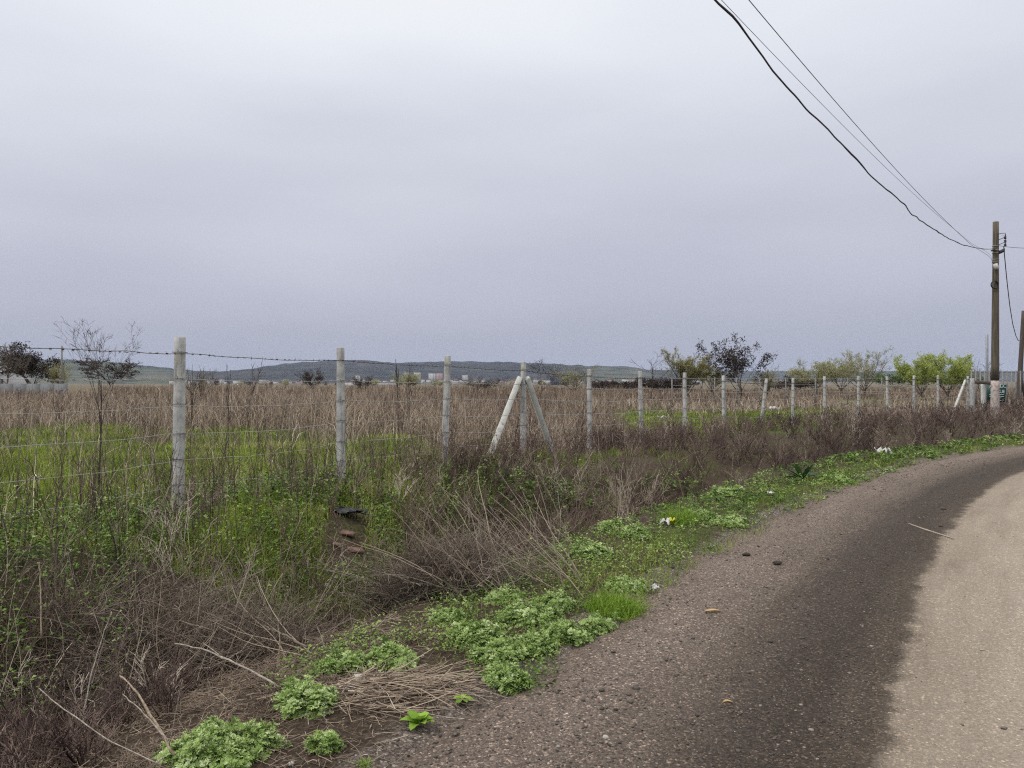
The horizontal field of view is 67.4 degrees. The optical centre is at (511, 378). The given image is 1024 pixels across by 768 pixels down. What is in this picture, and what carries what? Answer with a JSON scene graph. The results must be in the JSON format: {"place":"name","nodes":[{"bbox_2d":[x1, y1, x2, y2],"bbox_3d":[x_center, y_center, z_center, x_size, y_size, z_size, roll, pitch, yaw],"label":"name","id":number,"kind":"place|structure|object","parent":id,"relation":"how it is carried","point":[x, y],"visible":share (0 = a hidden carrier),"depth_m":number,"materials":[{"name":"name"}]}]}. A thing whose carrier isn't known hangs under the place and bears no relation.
{"place":"outdoors","nodes":[
{"label":"outdoors","id":0,"kind":"place"},
{"bbox_2d":[0,381,1023,767],"bbox_3d":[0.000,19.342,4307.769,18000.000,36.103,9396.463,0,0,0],"label":"ground","id":1,"kind":"structure","parent":0,"point":[358,525],"depth_m":6.92,"materials":[{"name":"soil"}]},
{"bbox_2d":[0,366,28,383],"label":"white house","id":2,"kind":"structure","parent":1,"relation":"on","point":[19,380],"depth_m":83.27,"materials":[{"name":"paint"}]},
{"bbox_2d":[0,342,31,383],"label":"bare tree","id":3,"kind":"object","parent":1,"relation":"on","point":[4,350],"visible":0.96,"depth_m":69.57,"materials":[{"name":"grey plant"}]},
{"bbox_2d":[0,341,66,383],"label":"dark tree","id":4,"kind":"object","parent":1,"relation":"on","point":[34,363],"visible":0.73,"depth_m":73.38,"materials":[{"name":"brown plant"}]},
{"bbox_2d":[0,384,67,396],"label":"sheet wall","id":5,"kind":"structure","parent":1,"relation":"on","point":[35,386],"depth_m":60.00,"materials":[{"name":"metal"}]},
{"bbox_2d":[38,562,41,636],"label":"broken stalk","id":6,"kind":"object","parent":1,"relation":"on","point":[40,603],"visible":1,"depth_m":3.94,"materials":[{"name":"brown plant"}]},
{"bbox_2d":[41,361,73,383],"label":"budding bush","id":7,"kind":"object","parent":1,"relation":"on","point":[55,376],"visible":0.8,"depth_m":74.89,"materials":[{"name":"green plant"}]},
{"bbox_2d":[55,316,140,485],"bbox_3d":[-5.141,0.389,9.553,1.007,2.261,0.936,0,0,-33],"label":"sapling","id":8,"kind":"object","parent":1,"relation":"on","point":[97,402],"visible":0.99,"depth_m":9.56,"materials":[{"name":"brown plant"}]},
{"bbox_2d":[39,688,160,764],"bbox_3d":[-1.499,1.255,2.765,0.540,0.211,0.025,0,0,16],"label":"fallen branch","id":9,"kind":"object","parent":1,"relation":"on","point":[96,731],"visible":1,"depth_m":2.76,"materials":[{"name":"brown wood"}]},
{"bbox_2d":[71,355,142,385],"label":"bare tree","id":10,"kind":"object","parent":1,"relation":"on","point":[127,367],"visible":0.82,"depth_m":146.36,"materials":[{"name":"brown plant"}]},
{"bbox_2d":[0,610,217,758],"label":"dead bush","id":11,"kind":"object","parent":1,"relation":"on","point":[32,682],"visible":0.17,"depth_m":4.59,"materials":[{"name":"brown plant"}]},
{"bbox_2d":[119,675,175,755],"bbox_3d":[-1.464,1.344,3.075,0.424,0.216,0.018,0,0,36],"label":"fallen branch","id":12,"kind":"object","parent":1,"relation":"on","point":[151,717],"visible":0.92,"depth_m":3.06,"materials":[{"name":"beige wood"}]},
{"bbox_2d":[171,337,187,515],"bbox_3d":[-3.402,0.626,7.834,0.110,2.096,0.122,1,0,9],"label":"fence post","id":13,"kind":"object","parent":1,"relation":"on","point":[179,390],"visible":0.84,"depth_m":7.80,"materials":[{"name":"concrete"}]},
{"bbox_2d":[0,396,965,447],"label":"fence wire","id":14,"kind":"object","parent":13,"relation":"attached to","point":[433,417],"visible":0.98,"depth_m":11.37,"materials":[{"name":"grey metal"}]},
{"bbox_2d":[1,401,968,482],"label":"fence wire","id":15,"kind":"object","parent":13,"relation":"attached to","point":[415,436],"visible":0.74,"depth_m":10.90,"materials":[{"name":"grey metal"}]},
{"bbox_2d":[10,377,960,391],"bbox_3d":[7.865,0.216,22.674,3.086,0.518,42.336,0,0,40],"label":"barbed wire","id":16,"kind":"object","parent":13,"relation":"attached to","point":[74,379],"visible":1,"depth_m":11.57,"materials":[{"name":"grey metal"}]},
{"bbox_2d":[2,406,968,514],"bbox_3d":[7.873,1.286,22.668,3.067,0.497,42.336,0,0,40],"label":"fence wire","id":17,"kind":"object","parent":13,"relation":"attached to","point":[331,464],"visible":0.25,"depth_m":8.90,"materials":[{"name":"grey metal"}]},
{"bbox_2d":[0,493,376,729],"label":"dead bush","id":18,"kind":"object","parent":1,"relation":"on","point":[198,636],"visible":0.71,"depth_m":5.09,"materials":[{"name":"brown plant"}]},
{"bbox_2d":[175,643,279,687],"bbox_3d":[-1.461,1.433,3.892,0.708,0.158,0.026,0,0,25],"label":"fallen branch","id":19,"kind":"object","parent":18,"relation":"on","point":[252,671],"visible":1,"depth_m":3.87,"materials":[{"name":"brown wood"}]},
{"bbox_2d":[185,370,197,457],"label":"tall weed","id":20,"kind":"object","parent":1,"relation":"on","point":[191,396],"visible":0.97,"depth_m":13.99,"materials":[{"name":"brown plant"}]},
{"bbox_2d":[186,365,218,400],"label":"bare bush","id":21,"kind":"object","parent":1,"relation":"on","point":[199,383],"visible":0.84,"depth_m":44.88,"materials":[{"name":"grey plant"}]},
{"bbox_2d":[150,715,292,767],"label":"sage clump","id":22,"kind":"object","parent":1,"relation":"on","point":[216,744],"visible":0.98,"depth_m":3.15,"materials":[{"name":"green plant"}]},
{"bbox_2d":[0,410,459,629],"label":"dark stems","id":23,"kind":"object","parent":1,"relation":"on","point":[171,472],"visible":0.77,"depth_m":7.34,"materials":[{"name":"brown plant"}]},
{"bbox_2d":[246,359,265,438],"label":"tall weed","id":24,"kind":"object","parent":1,"relation":"on","point":[252,391],"visible":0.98,"depth_m":16.12,"materials":[{"name":"brown plant"}]},
{"bbox_2d":[270,674,341,719],"bbox_3d":[-1.002,1.555,3.735,0.365,0.211,0.346,0,0,0],"label":"sage clump","id":25,"kind":"object","parent":1,"relation":"on","point":[313,699],"visible":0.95,"depth_m":3.66,"materials":[{"name":"green plant"}]},
{"bbox_2d":[294,367,323,388],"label":"bare bush","id":26,"kind":"object","parent":1,"relation":"on","point":[317,378],"visible":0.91,"depth_m":91.91,"materials":[{"name":"brown plant"}]},
{"bbox_2d":[303,729,346,755],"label":"sage clump","id":27,"kind":"object","parent":1,"relation":"on","point":[329,741],"visible":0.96,"depth_m":3.24,"materials":[{"name":"green plant"}]},
{"bbox_2d":[307,647,372,678],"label":"sage clump","id":28,"kind":"object","parent":1,"relation":"on","point":[353,661],"visible":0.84,"depth_m":4.16,"materials":[{"name":"green plant"}]},
{"bbox_2d":[335,347,345,481],"bbox_3d":[-2.280,0.640,10.228,0.110,2.100,0.122,0,0,7],"label":"fence post","id":29,"kind":"object","parent":1,"relation":"on","point":[340,429],"visible":0.85,"depth_m":10.19,"materials":[{"name":"concrete"}]},
{"bbox_2d":[9,390,968,413],"bbox_3d":[7.871,0.493,22.670,3.072,0.511,42.336,0,0,40],"label":"fence wire","id":30,"kind":"object","parent":29,"relation":"attached to","point":[396,401],"visible":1,"depth_m":10.76,"materials":[{"name":"grey metal"}]},
{"bbox_2d":[329,505,368,514],"bbox_3d":[-1.774,1.416,8.258,0.569,0.064,0.196,0,0,29],"label":"plastic sheet","id":31,"kind":"object","parent":1,"relation":"on","point":[344,510],"visible":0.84,"depth_m":8.21,"materials":[{"name":"black plastic"}]},
{"bbox_2d":[352,376,372,390],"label":"bare bush","id":32,"kind":"object","parent":1,"relation":"on","point":[358,383],"visible":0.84,"depth_m":79.67,"materials":[{"name":"brown plant"}]},
{"bbox_2d":[0,415,780,732],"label":"bent stalks","id":33,"kind":"object","parent":1,"relation":"on","point":[559,555],"visible":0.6,"depth_m":5.88,"materials":[{"name":"brown plant"}]},
{"bbox_2d":[365,641,419,671],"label":"sage clump","id":34,"kind":"object","parent":1,"relation":"on","point":[394,649],"visible":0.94,"depth_m":4.26,"materials":[{"name":"green plant"}]},
{"bbox_2d":[389,373,421,386],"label":"budding bush","id":35,"kind":"object","parent":1,"relation":"on","point":[414,377],"visible":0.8,"depth_m":104.68,"materials":[{"name":"green plant"}]},
{"bbox_2d":[400,710,433,729],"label":"seedling","id":36,"kind":"object","parent":1,"relation":"on","point":[416,718],"visible":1,"depth_m":3.50,"materials":[{"name":"green plant"}]},
{"bbox_2d":[23,480,823,767],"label":"straw litter","id":37,"kind":"object","parent":1,"relation":"on","point":[373,679],"visible":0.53,"depth_m":3.83,"materials":[{"name":"brown plant"}]},
{"bbox_2d":[277,492,579,643],"bbox_3d":[-0.594,1.442,6.114,2.279,1.143,1.972,0,0,-31],"label":"dead bush","id":38,"kind":"object","parent":1,"relation":"on","point":[406,587],"visible":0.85,"depth_m":5.85,"materials":[{"name":"brown plant"}]},
{"bbox_2d":[441,355,451,461],"bbox_3d":[-1.088,0.661,12.609,0.110,2.077,0.122,2,0,15],"label":"fence post","id":39,"kind":"object","parent":1,"relation":"on","point":[446,391],"visible":0.73,"depth_m":12.58,"materials":[{"name":"concrete"}]},
{"bbox_2d":[427,605,469,628],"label":"sage clump","id":40,"kind":"object","parent":1,"relation":"on","point":[443,612],"visible":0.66,"depth_m":5.00,"materials":[{"name":"green plant"}]},
{"bbox_2d":[444,617,473,637],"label":"sage clump","id":41,"kind":"object","parent":1,"relation":"on","point":[456,626],"visible":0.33,"depth_m":4.69,"materials":[{"name":"green plant"}]},
{"bbox_2d":[455,618,505,650],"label":"sage clump","id":42,"kind":"object","parent":1,"relation":"on","point":[480,632],"visible":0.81,"depth_m":4.51,"materials":[{"name":"green plant"}]},
{"bbox_2d":[462,376,507,389],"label":"bare bush","id":43,"kind":"object","parent":1,"relation":"on","point":[487,384],"visible":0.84,"depth_m":89.06,"materials":[{"name":"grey plant"}]},
{"bbox_2d":[466,635,531,665],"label":"sage clump","id":44,"kind":"object","parent":1,"relation":"on","point":[499,642],"visible":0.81,"depth_m":4.28,"materials":[{"name":"green plant"}]},
{"bbox_2d":[480,584,527,605],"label":"sage clump","id":45,"kind":"object","parent":1,"relation":"on","point":[494,594],"visible":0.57,"depth_m":5.45,"materials":[{"name":"green plant"}]},
{"bbox_2d":[436,521,571,565],"bbox_3d":[-0.172,1.845,8.464,1.708,0.698,1.336,0,0,0],"label":"dead bush","id":46,"kind":"object","parent":1,"relation":"on","point":[518,545],"visible":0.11,"depth_m":8.35,"materials":[{"name":"brown plant"}]},
{"bbox_2d":[481,659,534,695],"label":"sage clump","id":47,"kind":"object","parent":1,"relation":"on","point":[492,676],"visible":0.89,"depth_m":3.97,"materials":[{"name":"green plant"}]},
{"bbox_2d":[0,393,1023,767],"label":"dry brush","id":48,"kind":"object","parent":1,"relation":"on","point":[46,737],"visible":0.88,"depth_m":9.10,"materials":[{"name":"brown plant"}]},
{"bbox_2d":[82,610,120,717],"bbox_3d":[-1.756,1.192,3.240,0.090,0.406,0.166,0,0,31],"label":"dead twig","id":49,"kind":"object","parent":48,"relation":"on","point":[87,696],"visible":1,"depth_m":3.23,"materials":[{"name":"brown wood"}]},
{"bbox_2d":[0,378,1023,517],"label":"dry grass","id":50,"kind":"structure","parent":1,"relation":"on","point":[48,401],"depth_m":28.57,"materials":[{"name":"plant"}]},
{"bbox_2d":[0,433,1023,759],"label":"green weeds","id":51,"kind":"object","parent":1,"relation":"on","point":[888,457],"visible":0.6,"depth_m":6.96,"materials":[{"name":"green plant"}]},
{"bbox_2d":[488,362,552,456],"bbox_3d":[0.226,0.709,14.922,0.252,2.059,2.242,0,0,40],"label":"braced post","id":52,"kind":"object","parent":1,"relation":"on","point":[524,380],"visible":0.81,"depth_m":14.87,"materials":[{"name":"concrete"}]},
{"bbox_2d":[494,597,562,627],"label":"sage clump","id":53,"kind":"object","parent":1,"relation":"on","point":[522,611],"visible":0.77,"depth_m":4.97,"materials":[{"name":"green plant"}]},
{"bbox_2d":[513,629,560,658],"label":"sage clump","id":54,"kind":"object","parent":1,"relation":"on","point":[535,639],"visible":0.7,"depth_m":4.46,"materials":[{"name":"green plant"}]},
{"bbox_2d":[526,358,565,390],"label":"bare tree","id":55,"kind":"object","parent":1,"relation":"on","point":[535,368],"visible":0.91,"depth_m":61.78,"materials":[{"name":"grey plant"}]},
{"bbox_2d":[530,587,576,611],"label":"sage clump","id":56,"kind":"object","parent":1,"relation":"on","point":[550,597],"visible":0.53,"depth_m":5.25,"materials":[{"name":"green plant"}]},
{"bbox_2d":[540,616,596,645],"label":"sage clump","id":57,"kind":"object","parent":1,"relation":"on","point":[564,632],"visible":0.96,"depth_m":4.66,"materials":[{"name":"green plant"}]},
{"bbox_2d":[547,363,602,391],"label":"budding bush","id":58,"kind":"object","parent":1,"relation":"on","point":[576,379],"visible":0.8,"depth_m":79.00,"materials":[{"name":"green plant"}]},
{"bbox_2d":[586,369,591,447],"bbox_3d":[1.718,0.794,17.083,0.110,2.007,0.122,0,0,22],"label":"fence post","id":59,"kind":"object","parent":1,"relation":"on","point":[589,403],"visible":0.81,"depth_m":17.05,"materials":[{"name":"concrete"}]},
{"bbox_2d":[568,538,613,561],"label":"sage clump","id":60,"kind":"object","parent":1,"relation":"on","point":[595,546],"visible":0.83,"depth_m":6.79,"materials":[{"name":"green plant"}]},
{"bbox_2d":[578,611,620,635],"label":"sage clump","id":61,"kind":"object","parent":1,"relation":"on","point":[595,619],"visible":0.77,"depth_m":4.86,"materials":[{"name":"green plant"}]},
{"bbox_2d":[597,516,623,530],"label":"sage clump","id":62,"kind":"object","parent":1,"relation":"on","point":[613,522],"visible":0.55,"depth_m":8.30,"materials":[{"name":"green plant"}]},
{"bbox_2d":[585,377,654,388],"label":"scrub bush","id":63,"kind":"object","parent":1,"relation":"on","point":[598,384],"visible":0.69,"depth_m":94.41,"materials":[{"name":"brown plant"}]},
{"bbox_2d":[573,586,670,621],"bbox_3d":[0.748,1.534,5.273,0.628,0.244,0.627,0,0,-44],"label":"grass tuft","id":64,"kind":"object","parent":1,"relation":"on","point":[602,603],"visible":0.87,"depth_m":5.20,"materials":[{"name":"green plant"}]},
{"bbox_2d":[603,573,648,593],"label":"sage clump","id":65,"kind":"object","parent":1,"relation":"on","point":[624,581],"visible":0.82,"depth_m":5.72,"materials":[{"name":"green plant"}]},
{"bbox_2d":[618,520,651,539],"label":"sage clump","id":66,"kind":"object","parent":1,"relation":"on","point":[630,530],"visible":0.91,"depth_m":7.53,"materials":[{"name":"green plant"}]},
{"bbox_2d":[638,371,642,441],"bbox_3d":[3.228,0.832,19.253,0.110,2.028,0.122,-1,0,22],"label":"fence post","id":67,"kind":"object","parent":1,"relation":"on","point":[640,394],"visible":0.77,"depth_m":19.22,"materials":[{"name":"concrete"}]},
{"bbox_2d":[626,376,691,390],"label":"scrub bush","id":68,"kind":"object","parent":1,"relation":"on","point":[665,383],"visible":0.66,"depth_m":90.42,"materials":[{"name":"brown plant"}]},
{"bbox_2d":[671,377,672,406],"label":"steel post","id":69,"kind":"object","parent":1,"relation":"on","point":[671,390],"visible":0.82,"depth_m":43.99,"materials":[{"name":"grey metal"}]},
{"bbox_2d":[672,378,881,378],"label":"field wire","id":70,"kind":"object","parent":69,"relation":"attached to","point":[778,378],"visible":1,"depth_m":46.98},
{"bbox_2d":[654,502,707,526],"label":"grass tuft","id":71,"kind":"object","parent":1,"relation":"on","point":[678,516],"visible":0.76,"depth_m":8.42,"materials":[{"name":"green plant"}]},
{"bbox_2d":[682,373,686,426],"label":"fence post","id":72,"kind":"object","parent":1,"relation":"on","point":[684,399],"visible":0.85,"depth_m":21.35,"materials":[{"name":"concrete"}]},
{"bbox_2d":[658,346,713,395],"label":"budding bush","id":73,"kind":"object","parent":1,"relation":"on","point":[689,368],"visible":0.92,"depth_m":58.68,"materials":[{"name":"green plant"}]},
{"bbox_2d":[688,506,717,518],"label":"sage clump","id":74,"kind":"object","parent":1,"relation":"on","point":[701,511],"visible":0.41,"depth_m":8.79,"materials":[{"name":"green plant"}]},
{"bbox_2d":[697,357,738,395],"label":"budding bush","id":75,"kind":"object","parent":1,"relation":"on","point":[712,384],"visible":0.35,"depth_m":63.97,"materials":[{"name":"green plant"}]},
{"bbox_2d":[722,375,725,430],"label":"fence post","id":76,"kind":"object","parent":1,"relation":"on","point":[723,396],"visible":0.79,"depth_m":23.42,"materials":[{"name":"concrete"}]},
{"bbox_2d":[707,481,748,497],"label":"sage clump","id":77,"kind":"object","parent":1,"relation":"on","point":[737,489],"visible":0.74,"depth_m":10.36,"materials":[{"name":"green plant"}]},
{"bbox_2d":[712,513,749,528],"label":"sage clump","id":78,"kind":"object","parent":1,"relation":"on","point":[737,521],"visible":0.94,"depth_m":8.29,"materials":[{"name":"green plant"}]},
{"bbox_2d":[695,332,776,396],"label":"dark tree","id":79,"kind":"object","parent":1,"relation":"on","point":[733,360],"visible":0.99,"depth_m":57.82,"materials":[{"name":"grey plant"}]},
{"bbox_2d":[760,378,767,427],"bbox_3d":[8.267,0.970,25.291,0.110,1.936,0.122,7,0,36],"label":"fence post","id":80,"kind":"object","parent":1,"relation":"on","point":[764,394],"visible":0.75,"depth_m":25.26,"materials":[{"name":"concrete"}]},
{"bbox_2d":[751,365,778,396],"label":"bare bush","id":81,"kind":"object","parent":1,"relation":"on","point":[770,381],"visible":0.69,"depth_m":59.52,"materials":[{"name":"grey plant"}]},
{"bbox_2d":[750,373,827,389],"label":"scrub bush","id":82,"kind":"object","parent":1,"relation":"on","point":[797,384],"visible":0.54,"depth_m":95.31,"materials":[{"name":"brown plant"}]},
{"bbox_2d":[791,378,794,424],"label":"fence post","id":83,"kind":"object","parent":1,"relation":"on","point":[793,398],"visible":0.78,"depth_m":27.35,"materials":[{"name":"concrete"}]},
{"bbox_2d":[784,464,821,479],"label":"dock plant","id":84,"kind":"object","parent":1,"relation":"on","point":[799,470],"visible":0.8,"depth_m":11.95,"materials":[{"name":"green plant"}]},
{"bbox_2d":[784,357,855,394],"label":"budding bush","id":85,"kind":"object","parent":1,"relation":"on","point":[802,373],"visible":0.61,"depth_m":75.86,"materials":[{"name":"green plant"}]},
{"bbox_2d":[823,376,825,411],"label":"fence post","id":86,"kind":"object","parent":1,"relation":"on","point":[824,392],"visible":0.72,"depth_m":29.20,"materials":[{"name":"concrete"}]},
{"bbox_2d":[0,345,968,384],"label":"barbed wire","id":87,"kind":"object","parent":86,"relation":"attached to","point":[62,348],"visible":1,"depth_m":11.10,"materials":[{"name":"grey metal"}]},
{"bbox_2d":[817,471,855,485],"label":"sage clump","id":88,"kind":"object","parent":1,"relation":"on","point":[841,478],"visible":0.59,"depth_m":11.75,"materials":[{"name":"green plant"}]},
{"bbox_2d":[811,348,874,393],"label":"budding bush","id":89,"kind":"object","parent":1,"relation":"on","point":[829,366],"visible":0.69,"depth_m":73.08,"materials":[{"name":"green plant"}]},
{"bbox_2d":[832,346,893,394],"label":"budding bush","id":90,"kind":"object","parent":1,"relation":"on","point":[867,370],"visible":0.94,"depth_m":69.60,"materials":[{"name":"green plant"}]},
{"bbox_2d":[859,371,944,388],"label":"scrub bush","id":91,"kind":"object","parent":1,"relation":"on","point":[894,377],"visible":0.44,"depth_m":108.19,"materials":[{"name":"brown plant"}]},
{"bbox_2d":[890,349,950,399],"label":"lime bush","id":92,"kind":"object","parent":1,"relation":"on","point":[925,369],"visible":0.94,"depth_m":59.89,"materials":[{"name":"green plant"}]},
{"bbox_2d":[912,352,974,398],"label":"lime bush","id":93,"kind":"object","parent":1,"relation":"on","point":[959,369],"visible":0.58,"depth_m":61.42,"materials":[{"name":"green plant"}]},
{"bbox_2d":[954,376,968,412],"bbox_3d":[22.016,0.922,37.653,1.399,2.068,0.120,0,0,-33],"label":"braced post","id":94,"kind":"object","parent":1,"relation":"on","point":[960,393],"visible":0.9,"depth_m":37.80,"materials":[{"name":"concrete"}]},
{"bbox_2d":[969,378,974,412],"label":"corner post","id":95,"kind":"object","parent":1,"relation":"on","point":[972,392],"visible":0.74,"depth_m":38.32,"materials":[{"name":"concrete"}]},
{"bbox_2d":[970,371,1023,408],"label":"bar fence","id":96,"kind":"object","parent":1,"relation":"on","point":[989,372],"visible":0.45,"depth_m":42.98,"materials":[{"name":"metal"}]},
{"bbox_2d":[987,384,1006,404],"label":"notice board","id":97,"kind":"object","parent":1,"relation":"on","point":[1002,390],"visible":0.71,"depth_m":41.98,"materials":[{"name":"metal"}]},
{"bbox_2d":[990,221,1006,415],"bbox_3d":[20.820,-2.287,32.946,0.698,8.871,0.452,0,0,0],"label":"power pole","id":98,"kind":"object","parent":1,"relation":"on","point":[994,394],"visible":0.98,"depth_m":32.88,"materials":[{"name":"brown wood"}]},
{"bbox_2d":[714,0,993,248],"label":"overhead cable","id":99,"kind":"object","parent":98,"relation":"attached to","point":[761,54],"visible":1,"depth_m":11.15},
{"bbox_2d":[721,0,990,255],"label":"overhead wire","id":100,"kind":"object","parent":98,"relation":"attached to","point":[825,107],"visible":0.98,"depth_m":11.11,"materials":[{"name":"grey metal"}]},
{"bbox_2d":[749,0,991,259],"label":"overhead wire","id":101,"kind":"object","parent":98,"relation":"attached to","point":[844,111],"visible":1,"depth_m":12.40,"materials":[{"name":"grey metal"}]},
{"bbox_2d":[1017,311,1023,401],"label":"power pole","id":102,"kind":"object","parent":1,"relation":"on","point":[1021,355],"visible":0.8,"depth_m":49.91,"materials":[{"name":"brown wood"}]},
{"bbox_2d":[0,404,1023,761],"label":"green grass","id":103,"kind":"structure","parent":0,"point":[22,466],"depth_m":9.45,"materials":[{"name":"green plant"}]},
{"bbox_2d":[0,356,1023,383],"bbox_3d":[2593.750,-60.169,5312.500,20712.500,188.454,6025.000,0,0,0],"label":"hills","id":104,"kind":"structure","parent":0,"point":[328,372],"depth_m":4150.77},
{"bbox_2d":[0,0,1023,371],"label":"sky","id":105,"kind":"structure","parent":0,"point":[567,182],"materials":[{"name":"grey"}]},
{"bbox_2d":[316,446,1023,767],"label":"road","id":106,"kind":"structure","parent":0,"point":[938,613],"depth_m":4.39,"materials":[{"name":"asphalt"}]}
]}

